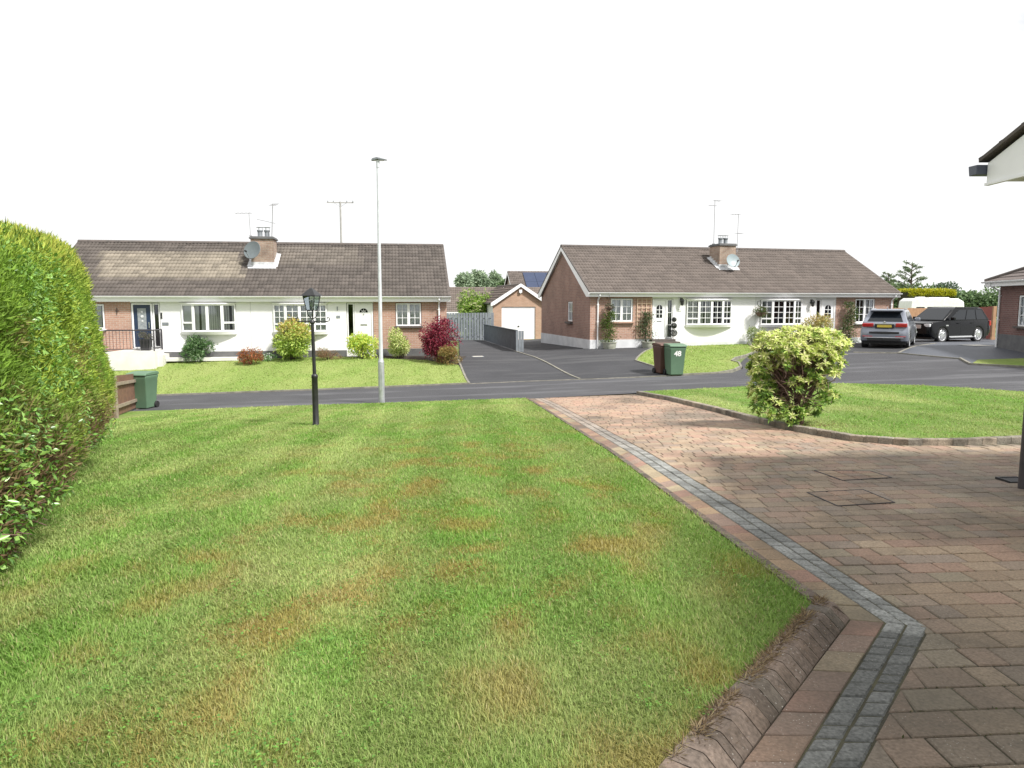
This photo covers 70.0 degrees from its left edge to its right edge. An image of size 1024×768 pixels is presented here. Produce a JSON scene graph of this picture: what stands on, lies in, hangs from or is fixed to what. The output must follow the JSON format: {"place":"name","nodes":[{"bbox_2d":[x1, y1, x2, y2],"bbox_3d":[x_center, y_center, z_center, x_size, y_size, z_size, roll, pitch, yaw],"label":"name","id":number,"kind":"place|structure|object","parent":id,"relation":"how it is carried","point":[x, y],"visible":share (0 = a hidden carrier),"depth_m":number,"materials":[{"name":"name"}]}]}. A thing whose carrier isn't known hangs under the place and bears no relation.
{"place":"outdoors","nodes":[
{"label":"outdoors","id":0,"kind":"place"},
{"bbox_2d":[113,356,466,393],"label":"lawn","id":1,"kind":"structure","parent":0,"point":[251,370],"depth_m":26.92,"materials":[{"name":"green plant"}]},
{"bbox_2d":[179,334,217,361],"bbox_3d":[-12.435,-1.411,28.788,1.406,1.211,1.150,2,7,20],"label":"shrub","id":2,"kind":"object","parent":1,"relation":"on","point":[196,347],"visible":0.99,"depth_m":28.67,"materials":[{"name":"green plant"}]},
{"bbox_2d":[236,346,264,364],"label":"shrub","id":3,"kind":"object","parent":1,"relation":"on","point":[245,358],"visible":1,"depth_m":28.25,"materials":[{"name":"red plant"}]},
{"bbox_2d":[261,352,277,360],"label":"flower clump","id":4,"kind":"object","parent":1,"relation":"on","point":[268,358],"visible":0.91,"depth_m":28.85,"materials":[{"name":"green plant"}]},
{"bbox_2d":[315,347,343,359],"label":"shrub","id":5,"kind":"object","parent":1,"relation":"on","point":[322,353],"visible":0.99,"depth_m":28.95,"materials":[{"name":"orange plant"}]},
{"bbox_2d":[270,356,465,364],"bbox_3d":[-6.930,-0.976,29.374,10.060,0.222,2.595,0,6,0],"label":"planting bed","id":6,"kind":"object","parent":1,"relation":"in","point":[415,357],"visible":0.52,"depth_m":29.64,"materials":[{"name":"soil"}]},
{"bbox_2d":[271,314,311,360],"bbox_3d":[-8.690,-1.835,29.027,1.716,1.878,1.772,-3,7,-24],"label":"pieris shrub","id":7,"kind":"object","parent":6,"relation":"on","point":[293,344],"visible":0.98,"depth_m":28.74,"materials":[{"name":"green plant"}]},
{"bbox_2d":[346,331,378,359],"bbox_3d":[-5.900,-1.530,29.214,1.468,1.245,1.208,0,6,0],"label":"shrub","id":8,"kind":"object","parent":6,"relation":"on","point":[359,345],"visible":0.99,"depth_m":29.08,"materials":[{"name":"green plant"}]},
{"bbox_2d":[387,327,410,357],"bbox_3d":[-4.538,-1.658,29.474,1.061,1.358,1.299,0,6,0],"label":"pieris shrub","id":9,"kind":"object","parent":6,"relation":"on","point":[399,346],"visible":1,"depth_m":29.25,"materials":[{"name":"yellow plant"}]},
{"bbox_2d":[418,315,462,362],"bbox_3d":[-2.812,-1.759,28.665,1.794,1.946,1.490,0,6,0],"label":"japanese maple","id":10,"kind":"object","parent":6,"relation":"on","point":[436,336],"visible":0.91,"depth_m":28.39,"materials":[{"name":"red plant"}]},
{"bbox_2d":[434,345,462,365],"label":"shrub","id":11,"kind":"object","parent":1,"relation":"on","point":[445,351],"visible":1,"depth_m":28.07,"materials":[{"name":"brown plant"}]},
{"bbox_2d":[0,397,812,767],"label":"front lawn","id":12,"kind":"structure","parent":0,"point":[382,582],"depth_m":4.11,"materials":[{"name":"green plant"}]},
{"bbox_2d":[0,215,119,575],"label":"hedge","id":13,"kind":"object","parent":12,"relation":"on","point":[58,380],"visible":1,"depth_m":6.23,"materials":[{"name":"green plant"}]},
{"bbox_2d":[296,288,329,424],"bbox_3d":[-3.743,-0.459,13.819,0.630,2.703,0.300,2,7,13],"label":"garden lamp","id":14,"kind":"object","parent":12,"relation":"on","point":[306,295],"visible":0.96,"depth_m":13.78,"materials":[{"name":"black metal"}]},
{"bbox_2d":[0,472,747,767],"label":"clover","id":15,"kind":"object","parent":12,"relation":"on","point":[268,733],"visible":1,"depth_m":3.71,"materials":[{"name":"green plant"}]},
{"bbox_2d":[0,0,1023,293],"label":"sky","id":16,"kind":"structure","parent":0,"point":[509,133],"materials":[{"name":"white"}]},
{"bbox_2d":[459,340,576,382],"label":"driveway","id":17,"kind":"structure","parent":0,"point":[497,363],"depth_m":27.85,"materials":[{"name":"grey asphalt"}]},
{"bbox_2d":[110,353,1023,410],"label":"road","id":18,"kind":"structure","parent":0,"point":[884,368],"depth_m":22.26,"materials":[{"name":"grey asphalt"}]},
{"bbox_2d":[125,371,159,408],"bbox_3d":[-10.550,0.168,20.948,0.590,1.064,0.776,0,6,4],"label":"wheelie bin","id":19,"kind":"object","parent":18,"relation":"on","point":[145,385],"visible":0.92,"depth_m":20.70,"materials":[{"name":"green plastic"}]},
{"bbox_2d":[514,339,668,378],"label":"driveway","id":20,"kind":"structure","parent":0,"point":[581,363],"depth_m":28.36,"materials":[{"name":"grey asphalt"}]},
{"bbox_2d":[483,324,523,351],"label":"low wall","id":21,"kind":"structure","parent":20,"relation":"on","point":[504,337],"depth_m":36.71,"materials":[{"name":"grey concrete"}]},
{"bbox_2d":[602,342,616,348],"bbox_3d":[4.316,-1.646,32.356,0.636,0.420,0.636,-1,6,-13],"label":"plant pot","id":22,"kind":"object","parent":20,"relation":"on","point":[609,345],"visible":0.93,"depth_m":32.11,"materials":[{"name":"stone"}]},
{"bbox_2d":[599,310,620,341],"bbox_3d":[4.318,-2.496,32.339,1.136,1.576,0.879,-1,6,-13],"label":"climbing plant","id":23,"kind":"object","parent":22,"relation":"in","point":[609,331],"visible":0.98,"depth_m":32.29,"materials":[{"name":"green plant"}]},
{"bbox_2d":[642,341,654,347],"bbox_3d":[6.100,-1.696,32.717,0.593,0.400,0.593,-1,6,-13],"label":"plant pot","id":24,"kind":"object","parent":20,"relation":"on","point":[646,344],"visible":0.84,"depth_m":32.49,"materials":[{"name":"stone"}]},
{"bbox_2d":[632,311,658,341],"bbox_3d":[5.994,-2.527,32.820,1.372,1.491,0.579,-1,6,-13],"label":"climbing plant","id":25,"kind":"object","parent":24,"relation":"in","point":[644,323],"visible":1,"depth_m":32.82,"materials":[{"name":"green plant"}]},
{"bbox_2d":[652,342,668,373],"bbox_3d":[5.208,-0.887,25.147,0.590,1.064,0.776,-2,7,-14],"label":"wheelie bin","id":26,"kind":"object","parent":20,"relation":"on","point":[659,358],"visible":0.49,"depth_m":24.92,"materials":[{"name":"brown plastic"}]},
{"bbox_2d":[663,343,686,374],"bbox_3d":[5.455,-0.830,24.585,0.590,1.064,0.776,-1,6,-8],"label":"wheelie bin","id":27,"kind":"object","parent":20,"relation":"on","point":[674,355],"visible":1,"depth_m":24.30,"materials":[{"name":"green plastic"}]},
{"bbox_2d":[637,344,752,373],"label":"lawn","id":28,"kind":"structure","parent":0,"point":[686,363],"depth_m":27.76,"materials":[{"name":"green plant"}]},
{"bbox_2d":[447,328,995,398],"bbox_3d":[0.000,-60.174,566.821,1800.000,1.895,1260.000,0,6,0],"label":"ground","id":29,"kind":"structure","parent":0,"point":[739,360],"depth_m":27.98,"materials":[{"name":"grey asphalt"}]},
{"bbox_2d":[111,374,139,417],"bbox_3d":[-10.037,0.336,19.101,0.131,1.498,4.380,-2,7,-20],"label":"wooden fence","id":30,"kind":"object","parent":29,"relation":"on","point":[125,394],"visible":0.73,"depth_m":18.86,"materials":[{"name":"brown wood"}]},
{"bbox_2d":[105,349,237,370],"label":"access ramp","id":31,"kind":"structure","parent":29,"relation":"on","point":[119,360],"depth_m":27.85,"materials":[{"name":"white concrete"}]},
{"bbox_2d":[102,329,162,350],"bbox_3d":[-15.528,-1.405,28.120,3.668,1.394,1.048,-1,6,-9],"label":"railing","id":32,"kind":"object","parent":31,"relation":"on","point":[156,332],"visible":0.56,"depth_m":27.80,"materials":[{"name":"metal"}]},
{"bbox_2d":[137,331,152,350],"bbox_3d":[-14.179,-1.689,28.354,0.616,0.807,0.655,-1,6,-9],"label":"planter","id":33,"kind":"object","parent":31,"relation":"on","point":[146,343],"visible":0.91,"depth_m":28.19,"materials":[{"name":"black metal"}]},
{"bbox_2d":[74,227,450,357],"bbox_3d":[-11.001,-3.929,33.174,15.840,5.997,8.700,-1,6,-9],"label":"bungalow","id":34,"kind":"object","parent":29,"relation":"on","point":[230,298],"visible":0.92,"depth_m":30.05,"materials":[{"name":"brick"}]},
{"bbox_2d":[94,304,106,330],"bbox_3d":[-16.322,-2.583,28.442,0.970,1.035,0.272,-1,6,-9],"label":"window","id":35,"kind":"structure","parent":34,"relation":"in","point":[99,305],"depth_m":28.55,"materials":[{"name":"white plastic"}]},
{"bbox_2d":[131,303,153,347],"bbox_3d":[-14.550,-2.295,28.812,0.760,1.770,0.130,-1,6,-9],"label":"door","id":36,"kind":"structure","parent":34,"relation":"in","point":[142,313],"depth_m":28.76,"materials":[{"name":"blue plastic"}]},
{"bbox_2d":[180,303,237,334],"bbox_3d":[-12.037,-2.586,28.940,2.150,1.260,0.388,-1,6,-9],"label":"window","id":37,"kind":"structure","parent":34,"relation":"in","point":[189,311],"depth_m":28.92,"materials":[{"name":"white plastic"}]},
{"bbox_2d":[244,241,259,258],"bbox_3d":[-10.986,-5.621,30.620,0.684,0.742,0.650,-5,8,-41],"label":"satellite dish","id":38,"kind":"object","parent":34,"relation":"attached to","point":[251,249],"visible":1,"depth_m":30.72,"materials":[{"name":"grey metal"}]},
{"bbox_2d":[257,203,278,235],"bbox_3d":[-10.427,-6.845,31.296,0.842,1.814,0.575,0,6,-1],"label":"tv aerial","id":39,"kind":"object","parent":34,"relation":"attached to","point":[272,205],"visible":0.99,"depth_m":31.14,"materials":[{"name":"silver metal"}]},
{"bbox_2d":[272,303,328,334],"bbox_3d":[-8.555,-2.636,29.487,2.200,1.280,0.399,-1,6,-9],"label":"window","id":40,"kind":"structure","parent":34,"relation":"in","point":[281,311],"depth_m":29.47,"materials":[{"name":"white plastic"}]},
{"bbox_2d":[354,303,372,345],"bbox_3d":[-6.096,-2.440,30.122,0.740,1.770,0.130,-1,6,-9],"label":"door","id":41,"kind":"structure","parent":34,"relation":"in","point":[363,312],"depth_m":30.08,"materials":[{"name":"white plastic"}]},
{"bbox_2d":[395,303,422,327],"bbox_3d":[-4.288,-2.840,30.304,1.150,1.015,0.257,-1,6,-9],"label":"window","id":42,"kind":"structure","parent":34,"relation":"in","point":[408,315],"depth_m":30.36,"materials":[{"name":"white plastic"}]},
{"bbox_2d":[157,382,468,395],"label":"kerb","id":43,"kind":"structure","parent":29,"relation":"on","point":[309,389],"depth_m":24.11,"materials":[{"name":"concrete"}]},
{"bbox_2d":[327,201,353,242],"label":"utility pole","id":44,"kind":"object","parent":29,"relation":"on","point":[340,206],"visible":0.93,"depth_m":46.09,"materials":[{"name":"grey metal"}]},
{"bbox_2d":[371,157,386,402],"bbox_3d":[-3.502,-2.628,19.641,0.410,6.725,0.187,0,6,0],"label":"street lamp","id":45,"kind":"object","parent":29,"relation":"on","point":[381,384],"visible":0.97,"depth_m":19.65,"materials":[{"name":"metal"}]},
{"bbox_2d":[456,355,469,382],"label":"kerb","id":46,"kind":"structure","parent":29,"relation":"on","point":[464,374],"depth_m":26.66,"materials":[{"name":"concrete"}]},
{"bbox_2d":[453,271,475,286],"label":"tree","id":47,"kind":"object","parent":29,"relation":"on","point":[462,279],"visible":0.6,"depth_m":106.32,"materials":[{"name":"green plant"}]},
{"bbox_2d":[447,313,493,340],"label":"board gate","id":48,"kind":"structure","parent":29,"relation":"on","point":[472,318],"depth_m":44.00,"materials":[{"name":"grey wood"}]},
{"bbox_2d":[456,288,492,335],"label":"elder bush","id":49,"kind":"object","parent":29,"relation":"on","point":[474,304],"visible":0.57,"depth_m":46.72,"materials":[{"name":"green plant"}]},
{"bbox_2d":[471,269,488,286],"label":"tree","id":50,"kind":"object","parent":29,"relation":"on","point":[480,277],"visible":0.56,"depth_m":109.84,"materials":[{"name":"green plant"}]},
{"bbox_2d":[484,269,502,286],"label":"tree","id":51,"kind":"object","parent":29,"relation":"on","point":[494,279],"visible":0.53,"depth_m":104.35,"materials":[{"name":"green plant"}]},
{"bbox_2d":[447,287,541,331],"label":"distant house","id":52,"kind":"structure","parent":29,"relation":"on","point":[452,304],"depth_m":60.23,"materials":[{"name":"tile"}]},
{"bbox_2d":[482,283,541,339],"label":"garage","id":53,"kind":"structure","parent":29,"relation":"on","point":[515,306],"depth_m":45.22,"materials":[{"name":"orange brick"}]},
{"bbox_2d":[502,307,534,338],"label":"garage door","id":54,"kind":"structure","parent":53,"relation":"in","point":[517,318],"depth_m":45.29,"materials":[{"name":"white paint"}]},
{"bbox_2d":[504,271,547,286],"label":"distant house","id":55,"kind":"structure","parent":29,"relation":"on","point":[531,278],"depth_m":63.50,"materials":[{"name":"brick"}]},
{"bbox_2d":[515,351,580,378],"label":"kerb","id":56,"kind":"structure","parent":29,"relation":"on","point":[549,364],"depth_m":27.74,"materials":[{"name":"concrete"}]},
{"bbox_2d":[469,375,676,383],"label":"kerb","id":57,"kind":"structure","parent":29,"relation":"on","point":[581,379],"depth_m":24.32,"materials":[{"name":"concrete"}]},
{"bbox_2d":[635,347,653,366],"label":"kerb","id":58,"kind":"structure","parent":29,"relation":"on","point":[641,361],"depth_m":27.72,"materials":[{"name":"concrete"}]},
{"bbox_2d":[526,398,848,767],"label":"kerb","id":59,"kind":"structure","parent":29,"relation":"on","point":[764,701],"depth_m":3.09,"materials":[{"name":"concrete"}]},
{"bbox_2d":[657,593,841,760],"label":"dry grass","id":60,"kind":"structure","parent":59,"relation":"on","point":[789,632],"depth_m":3.20,"materials":[{"name":"plant"}]},
{"bbox_2d":[677,344,754,375],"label":"kerb","id":61,"kind":"structure","parent":29,"relation":"on","point":[736,368],"depth_m":25.12,"materials":[{"name":"concrete"}]},
{"bbox_2d":[538,235,902,348],"bbox_3d":[10.186,-4.556,37.836,15.990,5.936,8.970,-1,6,-13],"label":"bungalow","id":62,"kind":"object","parent":29,"relation":"on","point":[709,295],"visible":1,"depth_m":34.80,"materials":[{"name":"brick"}]},
{"bbox_2d":[565,302,572,323],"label":"window","id":63,"kind":"structure","parent":62,"relation":"in","point":[570,304],"depth_m":35.45,"materials":[{"name":"white plastic"}]},
{"bbox_2d":[605,295,614,310],"bbox_3d":[4.305,-3.538,32.197,0.525,0.722,0.441,3,7,26],"label":"hanging basket","id":64,"kind":"object","parent":62,"relation":"attached to","point":[608,308],"visible":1,"depth_m":32.15,"materials":[{"name":"red metal"}]},
{"bbox_2d":[610,299,634,322],"bbox_3d":[4.903,-3.264,32.675,1.150,1.095,0.259,-1,6,-13],"label":"window","id":65,"kind":"structure","parent":62,"relation":"in","point":[623,307],"depth_m":32.75,"materials":[{"name":"white plastic"}]},
{"bbox_2d":[636,298,651,338],"bbox_3d":[5.942,-2.945,32.907,0.720,1.800,0.034,-1,6,-13],"label":"trellis","id":66,"kind":"object","parent":62,"relation":"attached to","point":[641,316],"visible":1,"depth_m":32.88,"materials":[{"name":"brown wood"}]},
{"bbox_2d":[652,299,666,338],"bbox_3d":[6.677,-2.946,33.186,0.690,1.800,0.130,-1,6,-13],"label":"door","id":67,"kind":"structure","parent":62,"relation":"in","point":[659,308],"depth_m":33.16,"materials":[{"name":"white plastic"}]},
{"bbox_2d":[670,317,676,336],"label":"ornamental balls","id":68,"kind":"object","parent":62,"relation":"on","point":[674,325],"visible":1,"depth_m":33.02,"materials":[{"name":"black plant"}]},
{"bbox_2d":[685,299,732,326],"bbox_3d":[9.097,-3.250,33.481,2.360,1.300,0.388,-1,6,-13],"label":"window","id":69,"kind":"structure","parent":62,"relation":"in","point":[691,312],"depth_m":33.40,"materials":[{"name":"white plastic"}]},
{"bbox_2d":[727,254,739,266],"bbox_3d":[10.745,-5.954,35.263,0.645,0.643,0.817,4,8,33],"label":"satellite dish","id":70,"kind":"object","parent":62,"relation":"attached to","point":[733,260],"visible":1,"depth_m":35.31,"materials":[{"name":"grey metal"}]},
{"bbox_2d":[753,301,767,317],"bbox_3d":[11.539,-3.458,33.901,0.792,0.798,0.626,-5,8,-40],"label":"hanging basket","id":71,"kind":"object","parent":62,"relation":"attached to","point":[762,313],"visible":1,"depth_m":33.78,"materials":[{"name":"green metal"}]},
{"bbox_2d":[759,299,802,326],"bbox_3d":[12.730,-3.333,34.323,2.260,1.320,0.388,-1,6,-13],"label":"window","id":72,"kind":"structure","parent":62,"relation":"in","point":[772,324],"depth_m":34.22,"materials":[{"name":"white plastic"}]},
{"bbox_2d":[821,299,835,328],"bbox_3d":[15.160,-3.163,35.147,0.760,1.800,0.130,-1,6,-13],"label":"door","id":73,"kind":"structure","parent":62,"relation":"in","point":[827,305],"depth_m":35.08,"materials":[{"name":"white plastic"}]},
{"bbox_2d":[854,299,874,323],"bbox_3d":[17.139,-3.518,35.513,1.180,1.215,0.258,-1,6,-13],"label":"window","id":74,"kind":"structure","parent":62,"relation":"in","point":[865,301],"depth_m":35.56,"materials":[{"name":"white plastic"}]},
{"bbox_2d":[636,391,1021,445],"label":"kerb","id":75,"kind":"structure","parent":29,"relation":"on","point":[991,440],"depth_m":10.66,"materials":[{"name":"concrete"}]},
{"bbox_2d":[743,342,930,359],"bbox_3d":[15.304,-1.798,34.085,6.942,0.305,18.689,5,8,40],"label":"parking area","id":76,"kind":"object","parent":29,"relation":"on","point":[857,347],"visible":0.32,"depth_m":30.30,"materials":[{"name":"grey asphalt"}]},
{"bbox_2d":[746,325,766,344],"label":"shrub","id":77,"kind":"object","parent":76,"relation":"on","point":[754,334],"visible":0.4,"depth_m":33.52,"materials":[{"name":"green plant"}]},
{"bbox_2d":[801,312,833,328],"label":"pieris shrub","id":78,"kind":"object","parent":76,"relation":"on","point":[820,321],"visible":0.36,"depth_m":33.66,"materials":[{"name":"yellow plant"}]},
{"bbox_2d":[838,301,862,342],"bbox_3d":[16.266,-2.891,35.111,1.764,2.211,0.864,-1,6,-13],"label":"climbing plant","id":79,"kind":"object","parent":76,"relation":"on","point":[847,327],"visible":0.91,"depth_m":35.05,"materials":[{"name":"green plant"}]},
{"bbox_2d":[860,307,919,347],"bbox_3d":[16.383,-2.490,31.711,2.200,1.724,4.587,4,7,32],"label":"parked car","id":80,"kind":"object","parent":76,"relation":"on","point":[890,326],"visible":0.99,"depth_m":30.09,"materials":[{"name":"grey paint"}]},
{"bbox_2d":[880,272,897,300],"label":"conifer tree","id":81,"kind":"object","parent":29,"relation":"on","point":[886,277],"visible":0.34,"depth_m":79.14,"materials":[{"name":"green plant"}]},
{"bbox_2d":[886,281,908,307],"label":"tree","id":82,"kind":"object","parent":29,"relation":"on","point":[895,304],"visible":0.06,"depth_m":84.61,"materials":[{"name":"green plant"}]},
{"bbox_2d":[853,352,958,358],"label":"kerb","id":83,"kind":"structure","parent":29,"relation":"on","point":[908,354],"depth_m":27.72,"materials":[{"name":"concrete"}]},
{"bbox_2d":[893,308,926,317],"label":"wooden fence","id":84,"kind":"object","parent":29,"relation":"on","point":[915,311],"visible":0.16,"depth_m":49.13,"materials":[{"name":"orange wood"}]},
{"bbox_2d":[892,260,929,288],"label":"conifer tree","id":85,"kind":"object","parent":29,"relation":"on","point":[908,270],"visible":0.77,"depth_m":75.15,"materials":[{"name":"green plant"}]},
{"bbox_2d":[897,288,956,307],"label":"clipped hedge","id":86,"kind":"object","parent":29,"relation":"on","point":[924,292],"visible":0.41,"depth_m":64.76,"materials":[{"name":"green plant"}]},
{"bbox_2d":[898,297,963,307],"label":"caravan","id":87,"kind":"object","parent":29,"relation":"on","point":[922,302],"visible":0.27,"depth_m":55.63,"materials":[{"name":"white metal"}]},
{"bbox_2d":[929,281,962,294],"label":"tree","id":88,"kind":"object","parent":29,"relation":"on","point":[940,285],"visible":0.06,"depth_m":97.27,"materials":[{"name":"green plant"}]},
{"bbox_2d":[900,338,1023,362],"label":"parking area","id":89,"kind":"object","parent":29,"relation":"on","point":[953,348],"visible":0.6,"depth_m":28.57,"materials":[{"name":"grey asphalt"}]},
{"bbox_2d":[913,307,990,341],"bbox_3d":[22.629,-3.125,38.283,4.780,1.818,2.320,-3,7,-24],"label":"parked car","id":90,"kind":"object","parent":89,"relation":"on","point":[940,324],"visible":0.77,"depth_m":37.51,"materials":[{"name":"black paint"}]},
{"bbox_2d":[956,287,984,306],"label":"tree","id":91,"kind":"object","parent":29,"relation":"on","point":[968,298],"visible":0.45,"depth_m":90.31,"materials":[{"name":"green plant"}]},
{"bbox_2d":[978,306,991,338],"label":"wooden fence","id":92,"kind":"object","parent":29,"relation":"on","point":[987,311],"visible":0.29,"depth_m":40.64,"materials":[{"name":"red wood"}]},
{"bbox_2d":[976,285,999,318],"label":"tree","id":93,"kind":"object","parent":29,"relation":"on","point":[988,297],"visible":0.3,"depth_m":88.89,"materials":[{"name":"green plant"}]},
{"bbox_2d":[959,357,1023,367],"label":"kerb","id":94,"kind":"structure","parent":29,"relation":"on","point":[970,363],"depth_m":23.86,"materials":[{"name":"concrete"}]},
{"bbox_2d":[989,306,996,339],"bbox_3d":[26.200,-3.265,39.782,0.260,1.920,0.120,0,6,0],"label":"fence post","id":95,"kind":"object","parent":29,"relation":"on","point":[993,322],"visible":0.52,"depth_m":39.73,"materials":[{"name":"orange wood"}]},
{"bbox_2d":[969,122,1023,488],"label":"house","id":96,"kind":"structure","parent":29,"relation":"on","point":[1003,158],"depth_m":7.05,"materials":[{"name":"paint"}]},
{"bbox_2d":[981,267,1023,351],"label":"bungalow","id":97,"kind":"object","parent":29,"relation":"on","point":[1010,324],"visible":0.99,"depth_m":28.39,"materials":[{"name":"brick"}]},
{"bbox_2d":[1012,295,1023,328],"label":"window","id":98,"kind":"structure","parent":97,"relation":"in","point":[1021,303],"depth_m":27.72,"materials":[{"name":"white plastic"}]},
{"bbox_2d":[531,394,1023,767],"bbox_3d":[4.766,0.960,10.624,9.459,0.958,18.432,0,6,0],"label":"block driveway","id":99,"kind":"structure","parent":0,"point":[789,734],"depth_m":5.39,"materials":[{"name":"brown brick"}]},
{"bbox_2d":[535,398,925,767],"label":"sett band","id":100,"kind":"object","parent":99,"relation":"attached to","point":[821,752],"visible":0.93,"depth_m":3.65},
{"bbox_2d":[672,448,1023,767],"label":"moss","id":101,"kind":"object","parent":99,"relation":"on","point":[903,583],"visible":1,"depth_m":5.16,"materials":[{"name":"green plant"}]},
{"bbox_2d":[807,489,894,505],"bbox_3d":[3.251,1.098,7.009,0.688,0.060,0.589,-1,6,-10],"label":"access cover","id":102,"kind":"object","parent":99,"relation":"on","point":[868,496],"visible":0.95,"depth_m":6.99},
{"bbox_2d":[814,470,891,480],"bbox_3d":[3.805,1.024,8.123,0.661,0.061,0.595,0,6,0],"label":"access cover","id":103,"kind":"object","parent":99,"relation":"on","point":[843,474],"visible":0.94,"depth_m":8.12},
{"bbox_2d":[995,476,1017,482],"bbox_3d":[5.311,1.026,7.734,0.240,0.042,0.240,0,6,-4],"label":"drain cover","id":104,"kind":"object","parent":99,"relation":"on","point":[1010,479],"visible":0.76,"depth_m":7.78,"materials":[{"name":"black metal"}]},
{"bbox_2d":[644,382,1023,437],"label":"lawn","id":105,"kind":"structure","parent":0,"point":[687,396],"depth_m":14.18,"materials":[{"name":"green plant"}]},
{"bbox_2d":[744,324,853,426],"bbox_3d":[4.763,-0.107,12.188,1.794,1.817,1.228,0,6,0],"label":"pieris bush","id":106,"kind":"object","parent":105,"relation":"on","point":[805,357],"visible":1,"depth_m":11.95,"materials":[{"name":"green plant"}]},
{"bbox_2d":[973,358,1023,365],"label":"lawn","id":107,"kind":"structure","parent":0,"point":[1017,361],"depth_m":24.83,"materials":[{"name":"green plant"}]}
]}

